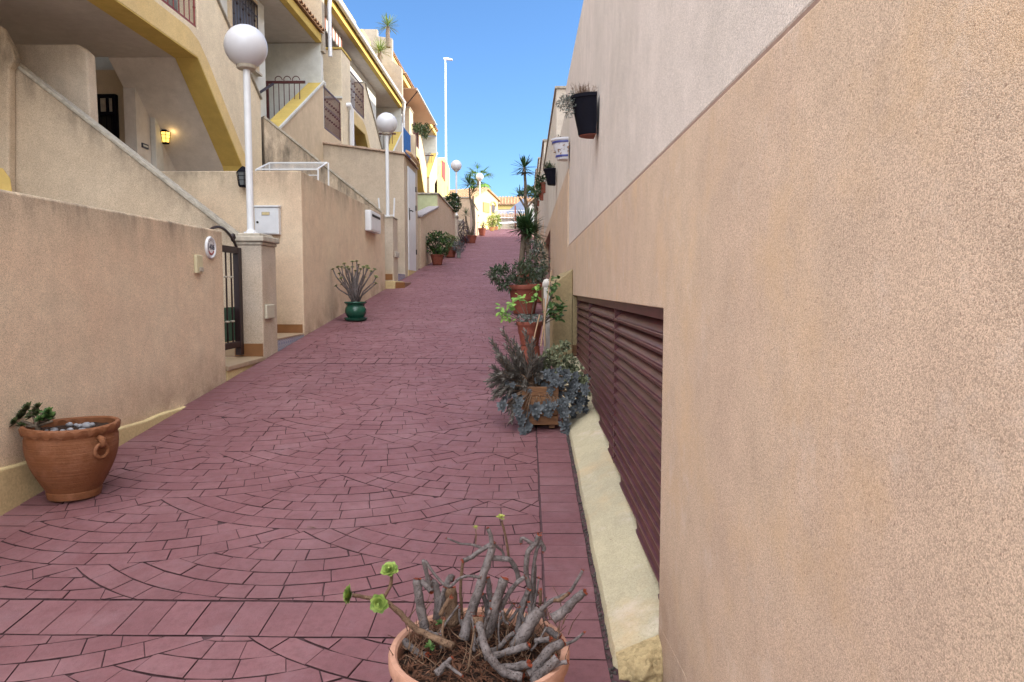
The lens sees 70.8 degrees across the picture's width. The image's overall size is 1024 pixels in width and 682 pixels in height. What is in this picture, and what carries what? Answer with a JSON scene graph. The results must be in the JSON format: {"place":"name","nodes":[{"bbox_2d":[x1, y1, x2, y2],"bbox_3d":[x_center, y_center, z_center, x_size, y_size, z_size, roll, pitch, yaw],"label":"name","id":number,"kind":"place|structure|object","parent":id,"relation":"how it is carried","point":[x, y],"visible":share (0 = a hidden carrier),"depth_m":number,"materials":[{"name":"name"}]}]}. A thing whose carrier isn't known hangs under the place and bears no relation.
{"place":"outdoors","nodes":[
{"label":"outdoors","id":0,"kind":"place"},
{"bbox_2d":[0,229,630,681],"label":"paving","id":1,"kind":"structure","parent":0,"point":[354,391],"depth_m":3.64,"materials":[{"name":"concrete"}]},
{"bbox_2d":[483,326,591,434],"bbox_3d":[0.179,0.285,5.092,0.778,0.784,0.398,0,4,1],"label":"potted plant","id":2,"kind":"object","parent":1,"relation":"on","point":[534,387],"visible":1,"depth_m":5.04,"materials":[{"name":"green plant"}]},
{"bbox_2d":[561,404,616,681],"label":"gravel","id":3,"kind":"structure","parent":1,"relation":"on","point":[602,617],"depth_m":3.08,"materials":[{"name":"gravel"}]},
{"bbox_2d":[225,229,576,356],"bbox_3d":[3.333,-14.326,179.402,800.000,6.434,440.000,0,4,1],"label":"ground","id":4,"kind":"structure","parent":0,"point":[547,276],"depth_m":17.11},
{"bbox_2d":[0,189,225,515],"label":"garden wall","id":5,"kind":"structure","parent":4,"relation":"on","point":[107,312],"depth_m":4.57,"materials":[{"name":"beige paint"}]},
{"bbox_2d":[194,255,203,272],"bbox_3d":[-2.571,-0.631,5.917,0.038,0.150,0.110,0,4,1],"label":"intercom","id":6,"kind":"object","parent":5,"relation":"attached to","point":[198,264],"visible":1,"depth_m":5.89,"materials":[{"name":"beige plastic"}]},
{"bbox_2d":[205,236,215,258],"bbox_3d":[-2.576,-0.798,6.156,0.020,0.190,0.190,0,4,1],"label":"number plaque","id":7,"kind":"object","parent":5,"relation":"attached to","point":[210,247],"visible":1,"depth_m":6.14,"materials":[{"name":"white ceramic"}]},
{"bbox_2d":[15,63,238,307],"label":"stair wall","id":8,"kind":"structure","parent":4,"relation":"on","point":[66,150],"depth_m":7.79,"materials":[{"name":"beige paint"}]},
{"bbox_2d":[0,0,341,170],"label":"terraced house","id":9,"kind":"structure","parent":4,"relation":"on","point":[168,65],"depth_m":10.55,"materials":[{"name":"yellow paint"}]},
{"bbox_2d":[15,45,97,121],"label":"porch parapet","id":10,"kind":"structure","parent":9,"relation":"attached to","point":[68,72],"depth_m":8.15,"materials":[{"name":"beige paint"}]},
{"bbox_2d":[97,94,119,138],"bbox_3d":[-5.921,-2.200,10.536,0.383,2.747,0.075,0,4,1],"label":"porch door","id":11,"kind":"structure","parent":9,"relation":"in","point":[108,110],"depth_m":10.44,"materials":[{"name":"black wood"}]},
{"bbox_2d":[141,143,148,149],"bbox_3d":[-5.372,-2.855,10.546,0.018,0.066,0.173,0,4,1],"label":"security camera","id":12,"kind":"object","parent":9,"relation":"attached to","point":[145,146],"visible":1,"depth_m":10.54,"materials":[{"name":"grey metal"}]},
{"bbox_2d":[160,129,170,143],"bbox_3d":[-5.270,-3.111,10.911,0.210,0.245,0.147,0,4,1],"label":"wall lantern","id":13,"kind":"object","parent":9,"relation":"attached to","point":[165,135],"depth_m":10.87,"materials":[{"name":"yellow glass"}]},
{"bbox_2d":[227,0,262,76],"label":"window","id":14,"kind":"structure","parent":9,"relation":"in","point":[239,11],"depth_m":12.69,"materials":[{"name":"beige paint"}]},
{"bbox_2d":[225,357,265,380],"bbox_3d":[-3.060,0.451,7.220,1.015,0.545,1.360,0,4,1],"label":"gate step","id":15,"kind":"object","parent":4,"relation":"on","point":[235,366],"visible":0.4,"depth_m":6.91,"materials":[{"name":"beige stone"}]},
{"bbox_2d":[230,233,279,357],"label":"gate pillar","id":16,"kind":"structure","parent":4,"relation":"on","point":[258,256],"depth_m":7.42,"materials":[{"name":"paint"}]},
{"bbox_2d":[209,225,243,354],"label":"iron gate","id":17,"kind":"structure","parent":16,"relation":"attached to","point":[233,322],"depth_m":7.28,"materials":[{"name":"metal"}]},
{"bbox_2d":[223,24,267,232],"bbox_3d":[-2.746,-2.187,7.492,0.430,2.136,0.430,0,4,1],"label":"street lamp","id":18,"kind":"object","parent":16,"relation":"on","point":[246,48],"visible":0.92,"depth_m":7.39,"materials":[{"name":"white metal"}]},
{"bbox_2d":[265,304,274,318],"bbox_3d":[-2.545,-0.310,7.564,0.029,0.147,0.228,0,4,1],"label":"junction box","id":19,"kind":"object","parent":16,"relation":"attached to","point":[269,311],"visible":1,"depth_m":7.54,"materials":[{"name":"beige plastic"}]},
{"bbox_2d":[225,333,303,355],"bbox_3d":[-3.445,0.182,8.426,1.800,0.504,1.050,0,4,1],"label":"tiled step","id":20,"kind":"object","parent":4,"relation":"on","point":[285,340],"visible":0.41,"depth_m":8.16,"materials":[{"name":"beige tile"}]},
{"bbox_2d":[161,171,384,335],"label":"garden wall","id":21,"kind":"structure","parent":4,"relation":"on","point":[324,232],"depth_m":8.84,"materials":[{"name":"beige paint"}]},
{"bbox_2d":[236,166,245,187],"bbox_3d":[-3.203,-1.956,8.581,0.159,0.245,0.210,-1,4,-19],"label":"wall lantern","id":22,"kind":"object","parent":21,"relation":"attached to","point":[241,175],"depth_m":8.51,"materials":[{"name":"black metal"}]},
{"bbox_2d":[254,205,280,234],"bbox_3d":[-2.941,-1.458,8.659,0.310,0.354,0.104,0,4,1],"label":"mailbox","id":23,"kind":"object","parent":21,"relation":"attached to","point":[267,219],"visible":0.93,"depth_m":8.62,"materials":[{"name":"white metal"}]},
{"bbox_2d":[255,208,275,232],"bbox_3d":[-2.950,-1.440,8.619,0.252,0.300,0.013,0,4,1],"label":"door","id":24,"kind":"structure","parent":23,"relation":"in","point":[265,218],"depth_m":8.62,"materials":[{"name":"white metal"}]},
{"bbox_2d":[365,210,380,233],"bbox_3d":[-2.410,-2.062,12.519,0.111,0.344,0.825,0,4,1],"label":"mailbox","id":25,"kind":"object","parent":21,"relation":"attached to","point":[372,221],"visible":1,"depth_m":12.29,"materials":[{"name":"white metal"}]},
{"bbox_2d":[371,211,380,231],"bbox_3d":[-2.363,-2.067,12.518,0.006,0.294,0.785,0,4,1],"label":"door","id":26,"kind":"structure","parent":25,"relation":"in","point":[375,223],"depth_m":12.45,"materials":[{"name":"white metal"}]},
{"bbox_2d":[261,116,381,212],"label":"stair wall","id":27,"kind":"structure","parent":4,"relation":"on","point":[279,144],"depth_m":12.64,"materials":[{"name":"beige paint"}]},
{"bbox_2d":[323,0,405,151],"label":"terraced house","id":28,"kind":"structure","parent":4,"relation":"on","point":[364,86],"depth_m":20.12,"materials":[{"name":"yellow paint"}]},
{"bbox_2d":[370,37,391,63],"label":"yucca","id":29,"kind":"object","parent":28,"relation":"on","point":[380,48],"visible":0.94,"depth_m":24.68,"materials":[{"name":"green plant"}]},
{"bbox_2d":[376,12,398,47],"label":"yucca","id":30,"kind":"object","parent":28,"relation":"on","point":[387,27],"visible":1,"depth_m":25.30,"materials":[{"name":"green plant"}]},
{"bbox_2d":[322,141,419,277],"bbox_3d":[-4.220,-2.445,17.148,3.922,4.469,2.100,0,4,1],"label":"utility room","id":31,"kind":"object","parent":4,"relation":"on","point":[361,169],"visible":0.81,"depth_m":16.05,"materials":[{"name":"beige paint"}]},
{"bbox_2d":[402,123,410,158],"bbox_3d":[-2.561,-4.753,17.505,0.036,0.820,1.186,0,4,1],"label":"blue screen","id":32,"kind":"object","parent":31,"relation":"on","point":[406,140],"visible":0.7,"depth_m":17.28,"materials":[{"name":"fabric"}]},
{"bbox_2d":[407,166,416,270],"bbox_3d":[-2.335,-2.854,17.048,0.093,2.360,1.090,0,4,1],"label":"door","id":33,"kind":"structure","parent":31,"relation":"in","point":[411,189],"depth_m":16.91,"materials":[{"name":"white metal"}]},
{"bbox_2d":[385,216,397,280],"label":"gate pillar","id":34,"kind":"structure","parent":4,"relation":"on","point":[391,248],"depth_m":14.73,"materials":[{"name":"beige paint"}]},
{"bbox_2d":[376,112,396,214],"bbox_3d":[-2.575,-3.622,14.855,0.430,2.132,0.430,0,4,1],"label":"street lamp","id":35,"kind":"object","parent":34,"relation":"on","point":[386,123],"visible":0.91,"depth_m":14.74,"materials":[{"name":"white metal"}]},
{"bbox_2d":[378,198,394,216],"bbox_3d":[-2.582,-2.746,14.819,0.365,0.393,0.035,0,4,1],"label":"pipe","id":36,"kind":"object","parent":34,"relation":"on","point":[393,215],"visible":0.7,"depth_m":14.81,"materials":[{"name":"white metal"}]},
{"bbox_2d":[385,281,410,288],"bbox_3d":[-2.363,-0.953,14.430,0.540,0.490,0.970,0,4,1],"label":"entrance step","id":37,"kind":"object","parent":4,"relation":"on","point":[394,284],"visible":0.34,"depth_m":13.97,"materials":[{"name":"brown tile"}]},
{"bbox_2d":[398,274,404,280],"bbox_3d":[-3.308,-1.137,15.773,1.800,0.660,0.880,0,4,1],"label":"gate landing","id":38,"kind":"object","parent":4,"relation":"on","point":[401,276],"visible":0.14,"depth_m":15.63,"materials":[{"name":"tile"}]},
{"bbox_2d":[393,51,449,196],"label":"terraced house","id":39,"kind":"structure","parent":4,"relation":"on","point":[433,173],"depth_m":31.77,"materials":[{"name":"beige paint"}]},
{"bbox_2d":[412,122,430,139],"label":"balcony plant","id":40,"kind":"object","parent":39,"relation":"on","point":[420,129],"visible":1,"depth_m":30.04,"materials":[{"name":"green plant"}]},
{"bbox_2d":[442,161,444,180],"bbox_3d":[-3.745,-9.354,39.370,0.028,1.036,1.608,0,4,1],"label":"lattice window","id":41,"kind":"structure","parent":39,"relation":"in","point":[443,163],"depth_m":39.24,"materials":[{"name":"red paint"}]},
{"bbox_2d":[418,206,438,268],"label":"garden wall","id":42,"kind":"structure","parent":4,"relation":"on","point":[427,219],"depth_m":19.46,"materials":[{"name":"beige paint"}]},
{"bbox_2d":[409,134,416,165],"bbox_3d":[-2.547,-4.609,18.282,0.220,1.220,0.200,0,4,1],"label":"wall end post","id":43,"kind":"object","parent":42,"relation":"on","point":[413,144],"depth_m":18.16,"materials":[{"name":"beige paint"}]},
{"bbox_2d":[418,193,454,253],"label":"garden wall","id":44,"kind":"structure","parent":4,"relation":"on","point":[446,217],"depth_m":23.16,"materials":[{"name":"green paint"}]},
{"bbox_2d":[445,191,461,212],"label":"shrub","id":45,"kind":"object","parent":44,"relation":"on","point":[453,198],"visible":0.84,"depth_m":26.64,"materials":[{"name":"green plant"}]},
{"bbox_2d":[443,57,452,160],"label":"street light","id":46,"kind":"object","parent":4,"relation":"on","point":[447,58],"visible":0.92,"depth_m":45.13,"materials":[{"name":"white metal"}]},
{"bbox_2d":[455,215,458,244],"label":"gate pillar","id":47,"kind":"structure","parent":4,"relation":"on","point":[456,224],"depth_m":28.31,"materials":[{"name":"paint"}]},
{"bbox_2d":[451,160,461,214],"bbox_3d":[-2.200,-6.061,28.479,0.430,2.162,0.430,0,4,1],"label":"street lamp","id":48,"kind":"object","parent":47,"relation":"on","point":[456,165],"visible":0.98,"depth_m":28.31,"materials":[{"name":"white metal"}]},
{"bbox_2d":[443,197,478,235],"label":"garden wall","id":49,"kind":"structure","parent":4,"relation":"on","point":[465,201],"depth_m":35.10,"materials":[{"name":"beige paint"}]},
{"bbox_2d":[458,219,464,238],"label":"gate pillar","id":50,"kind":"structure","parent":4,"relation":"on","point":[459,221],"depth_m":30.97,"materials":[{"name":"paint"}]},
{"bbox_2d":[450,187,500,228],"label":"gable house","id":51,"kind":"structure","parent":4,"relation":"on","point":[489,199],"depth_m":57.36,"materials":[{"name":"yellow paint"}]},
{"bbox_2d":[491,201,496,212],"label":"window","id":52,"kind":"structure","parent":51,"relation":"in","point":[492,206],"depth_m":58.44,"materials":[{"name":"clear glass"}]},
{"bbox_2d":[463,162,493,190],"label":"palm tree","id":53,"kind":"object","parent":4,"relation":"on","point":[484,185],"visible":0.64,"depth_m":64.77,"materials":[{"name":"green plant"}]},
{"bbox_2d":[498,196,523,213],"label":"house","id":54,"kind":"structure","parent":4,"relation":"on","point":[507,203],"depth_m":73.27,"materials":[{"name":"paint"}]},
{"bbox_2d":[498,213,524,228],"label":"house","id":55,"kind":"structure","parent":4,"relation":"on","point":[504,226],"depth_m":63.45,"materials":[{"name":"beige paint"}]},
{"bbox_2d":[494,210,533,228],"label":"boundary fence","id":56,"kind":"object","parent":4,"relation":"on","point":[508,217],"visible":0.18,"depth_m":55.94,"materials":[{"name":"white metal"}]},
{"bbox_2d":[505,197,531,213],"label":"house","id":57,"kind":"structure","parent":4,"relation":"on","point":[519,205],"depth_m":68.26,"materials":[{"name":"white paint"}]},
{"bbox_2d":[515,184,533,196],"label":"tree","id":58,"kind":"object","parent":4,"relation":"on","point":[529,188],"visible":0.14,"depth_m":76.47,"materials":[{"name":"green plant"}]},
{"bbox_2d":[527,198,533,220],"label":"house","id":59,"kind":"structure","parent":4,"relation":"on","point":[529,201],"depth_m":59.34,"materials":[{"name":"white paint"}]},
{"bbox_2d":[535,157,539,248],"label":"boundary wall","id":60,"kind":"structure","parent":4,"relation":"on","point":[538,163],"depth_m":26.76,"materials":[{"name":"beige paint"}]},
{"bbox_2d":[538,139,546,265],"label":"boundary wall","id":61,"kind":"structure","parent":4,"relation":"on","point":[541,203],"depth_m":20.19,"materials":[{"name":"beige paint"}]},
{"bbox_2d":[543,86,568,277],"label":"boundary wall","id":62,"kind":"structure","parent":4,"relation":"on","point":[556,220],"depth_m":11.08,"materials":[{"name":"beige paint"}]},
{"bbox_2d":[532,185,543,200],"bbox_3d":[0.688,-3.841,18.448,0.346,0.472,0.352,3,5,36],"label":"clay wall pot","id":63,"kind":"object","parent":62,"relation":"attached to","point":[539,196],"visible":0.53,"depth_m":18.38,"materials":[{"name":"red ceramic"}]},
{"bbox_2d":[534,172,545,192],"bbox_3d":[0.656,-3.644,16.483,0.328,0.498,0.321,0,4,1],"label":"clay wall pot","id":64,"kind":"object","parent":62,"relation":"attached to","point":[541,185],"visible":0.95,"depth_m":16.44,"materials":[{"name":"red ceramic"}]},
{"bbox_2d":[541,269,576,367],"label":"wall plinth","id":65,"kind":"structure","parent":4,"relation":"on","point":[564,331],"depth_m":6.98,"materials":[{"name":"yellow paint"}]},
{"bbox_2d":[559,356,658,668],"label":"kerb","id":66,"kind":"structure","parent":4,"relation":"on","point":[627,583],"depth_m":3.18,"materials":[{"name":"pale yellow stone"}]},
{"bbox_2d":[616,635,662,681],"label":"kerb end","id":67,"kind":"structure","parent":4,"relation":"on","point":[641,661],"depth_m":2.40,"materials":[{"name":"beige stone"}]},
{"bbox_2d":[556,0,1023,681],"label":"boundary wall","id":68,"kind":"structure","parent":4,"relation":"on","point":[800,222],"depth_m":1.11,"materials":[{"name":"beige paint"}]},
{"bbox_2d":[543,160,555,185],"bbox_3d":[0.571,-2.569,10.973,0.205,0.377,0.293,0,4,1],"label":"hanging flowerpot","id":69,"kind":"object","parent":68,"relation":"attached to","point":[549,170],"visible":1,"depth_m":10.89,"materials":[{"name":"black plastic"}]},
{"bbox_2d":[551,135,569,161],"bbox_3d":[0.538,-2.102,7.799,0.223,0.274,0.282,-1,4,-17],"label":"hanging flowerpot","id":70,"kind":"object","parent":68,"relation":"attached to","point":[560,146],"visible":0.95,"depth_m":7.72,"materials":[{"name":"white ceramic"}]},
{"bbox_2d":[555,84,597,138],"bbox_3d":[0.426,-1.522,4.733,0.291,0.349,0.259,0,4,1],"label":"hanging flowerpot","id":71,"kind":"object","parent":68,"relation":"attached to","point":[583,104],"visible":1,"depth_m":4.66,"materials":[{"name":"black plastic"}]},
{"bbox_2d":[576,296,663,598],"bbox_3d":[0.641,0.415,4.727,0.121,1.380,4.560,0,4,1],"label":"louvre vent","id":72,"kind":"object","parent":68,"relation":"attached to","point":[619,350],"visible":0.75,"depth_m":3.42,"materials":[{"name":"red paint"}]},
{"bbox_2d":[342,0,583,196],"label":"sky","id":73,"kind":"structure","parent":0,"point":[509,57],"materials":[{"name":"blue"}]},
{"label":"paving","id":74,"kind":"structure","parent":0,"visible":0},
{"bbox_2d":[9,401,120,501],"bbox_3d":[-2.391,0.576,3.897,0.520,0.520,0.474,0,4,1],"label":"potted plant","id":75,"kind":"object","parent":74,"relation":"on","point":[70,459],"visible":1,"depth_m":3.77,"materials":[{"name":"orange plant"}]},
{"bbox_2d":[331,260,377,320],"bbox_3d":[-2.163,-0.706,9.971,0.706,0.836,0.361,0,4,1],"label":"potted plant","id":76,"kind":"object","parent":74,"relation":"on","point":[355,309],"visible":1,"depth_m":9.91,"materials":[{"name":"green plant"}]},
{"bbox_2d":[426,230,452,264],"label":"potted plant","id":77,"kind":"object","parent":74,"relation":"on","point":[437,252],"visible":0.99,"depth_m":19.60,"materials":[{"name":"green plant"}]},
{"bbox_2d":[445,233,459,256],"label":"potted plant","id":78,"kind":"object","parent":74,"relation":"on","point":[451,253],"visible":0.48,"depth_m":22.55,"materials":[{"name":"green plant"}]},
{"bbox_2d":[452,241,465,257],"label":"potted plant","id":79,"kind":"object","parent":74,"relation":"on","point":[458,251],"visible":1,"depth_m":22.37,"materials":[{"name":"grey plant"}]},
{"bbox_2d":[458,219,471,245],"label":"potted plant","id":80,"kind":"object","parent":74,"relation":"on","point":[465,231],"visible":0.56,"depth_m":29.58,"materials":[{"name":"plant"}]},
{"bbox_2d":[343,514,587,681],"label":"potted plant","id":81,"kind":"object","parent":74,"relation":"on","point":[492,639],"visible":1,"depth_m":2.03,"materials":[{"name":"grey plant"}]},
{"bbox_2d":[459,171,479,242],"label":"potted plant","id":82,"kind":"object","parent":74,"relation":"on","point":[472,236],"visible":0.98,"depth_m":31.73,"materials":[{"name":"green plant"}]},
{"bbox_2d":[477,221,486,235],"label":"potted plant","id":83,"kind":"object","parent":74,"relation":"on","point":[482,230],"visible":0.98,"depth_m":40.24,"materials":[{"name":"orange plant"}]},
{"bbox_2d":[486,212,498,230],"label":"potted plant","id":84,"kind":"object","parent":74,"relation":"on","point":[491,226],"visible":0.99,"depth_m":48.58,"materials":[{"name":"yellow plant"}]},
{"bbox_2d":[491,214,502,229],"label":"potted plant","id":85,"kind":"object","parent":74,"relation":"on","point":[498,217],"visible":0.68,"depth_m":50.96,"materials":[{"name":"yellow plant"}]},
{"bbox_2d":[483,251,549,313],"bbox_3d":[0.064,-0.865,10.549,1.013,0.926,0.667,0,4,1],"label":"potted plant","id":86,"kind":"object","parent":74,"relation":"on","point":[521,287],"visible":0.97,"depth_m":10.44,"materials":[{"name":"green plant"}]},
{"bbox_2d":[506,206,549,284],"bbox_3d":[0.274,-1.715,13.312,0.850,1.602,0.852,0,4,1],"label":"potted plant","id":87,"kind":"object","parent":74,"relation":"on","point":[525,225],"visible":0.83,"depth_m":13.23,"materials":[{"name":"green plant"}]},
{"bbox_2d":[511,155,546,271],"bbox_3d":[0.330,-2.664,15.475,0.823,2.694,0.632,0,4,1],"label":"potted plant","id":88,"kind":"object","parent":74,"relation":"on","point":[524,162],"visible":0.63,"depth_m":15.38,"materials":[{"name":"green plant"}]},
{"bbox_2d":[520,345,539,362],"bbox_3d":[0.160,0.189,6.580,0.256,0.300,0.256,0,4,1],"label":"plant stand","id":89,"kind":"object","parent":74,"relation":"on","point":[536,348],"visible":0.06,"depth_m":6.50,"materials":[{"name":"red ceramic"}]},
{"bbox_2d":[495,271,567,345],"bbox_3d":[0.174,-0.296,6.526,0.651,0.677,0.312,0,4,1],"label":"potted plant","id":90,"kind":"object","parent":89,"relation":"on","point":[533,327],"visible":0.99,"depth_m":6.47,"materials":[{"name":"green plant"}]},
{"bbox_2d":[525,234,550,301],"bbox_3d":[0.421,-1.203,11.823,0.463,1.128,0.518,0,4,1],"label":"potted plant","id":91,"kind":"object","parent":74,"relation":"on","point":[539,246],"visible":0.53,"depth_m":11.77,"materials":[{"name":"green plant"}]},
{"bbox_2d":[542,279,551,365],"bbox_3d":[0.328,-0.141,6.803,0.090,0.890,0.082,0,4,1],"label":"wooden post","id":92,"kind":"object","parent":74,"relation":"on","point":[545,283],"visible":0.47,"depth_m":6.77,"materials":[{"name":"white wood"}]},
{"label":"yard floor","id":93,"kind":"structure","parent":0,"visible":0},
{"bbox_2d":[255,162,328,184],"bbox_3d":[-3.202,-1.947,10.572,0.912,1.436,0.574,0,4,1],"label":"drying rack","id":94,"kind":"object","parent":93,"relation":"on","point":[269,168],"visible":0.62,"depth_m":10.44,"materials":[{"name":"white metal"}]},
{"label":"yard floor","id":95,"kind":"structure","parent":0,"visible":0},
{"bbox_2d":[0,26,20,191],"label":"stair head wall","id":96,"kind":"structure","parent":95,"relation":"on","point":[10,61],"depth_m":7.66,"materials":[{"name":"yellow paint"}]},
{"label":"gate pillar","id":97,"kind":"object","parent":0,"visible":0},
{"bbox_2d":[476,173,482,214],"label":"street lamp","id":98,"kind":"object","parent":97,"relation":"on","point":[479,177],"visible":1,"depth_m":41.59,"materials":[{"name":"white metal"}]}
]}

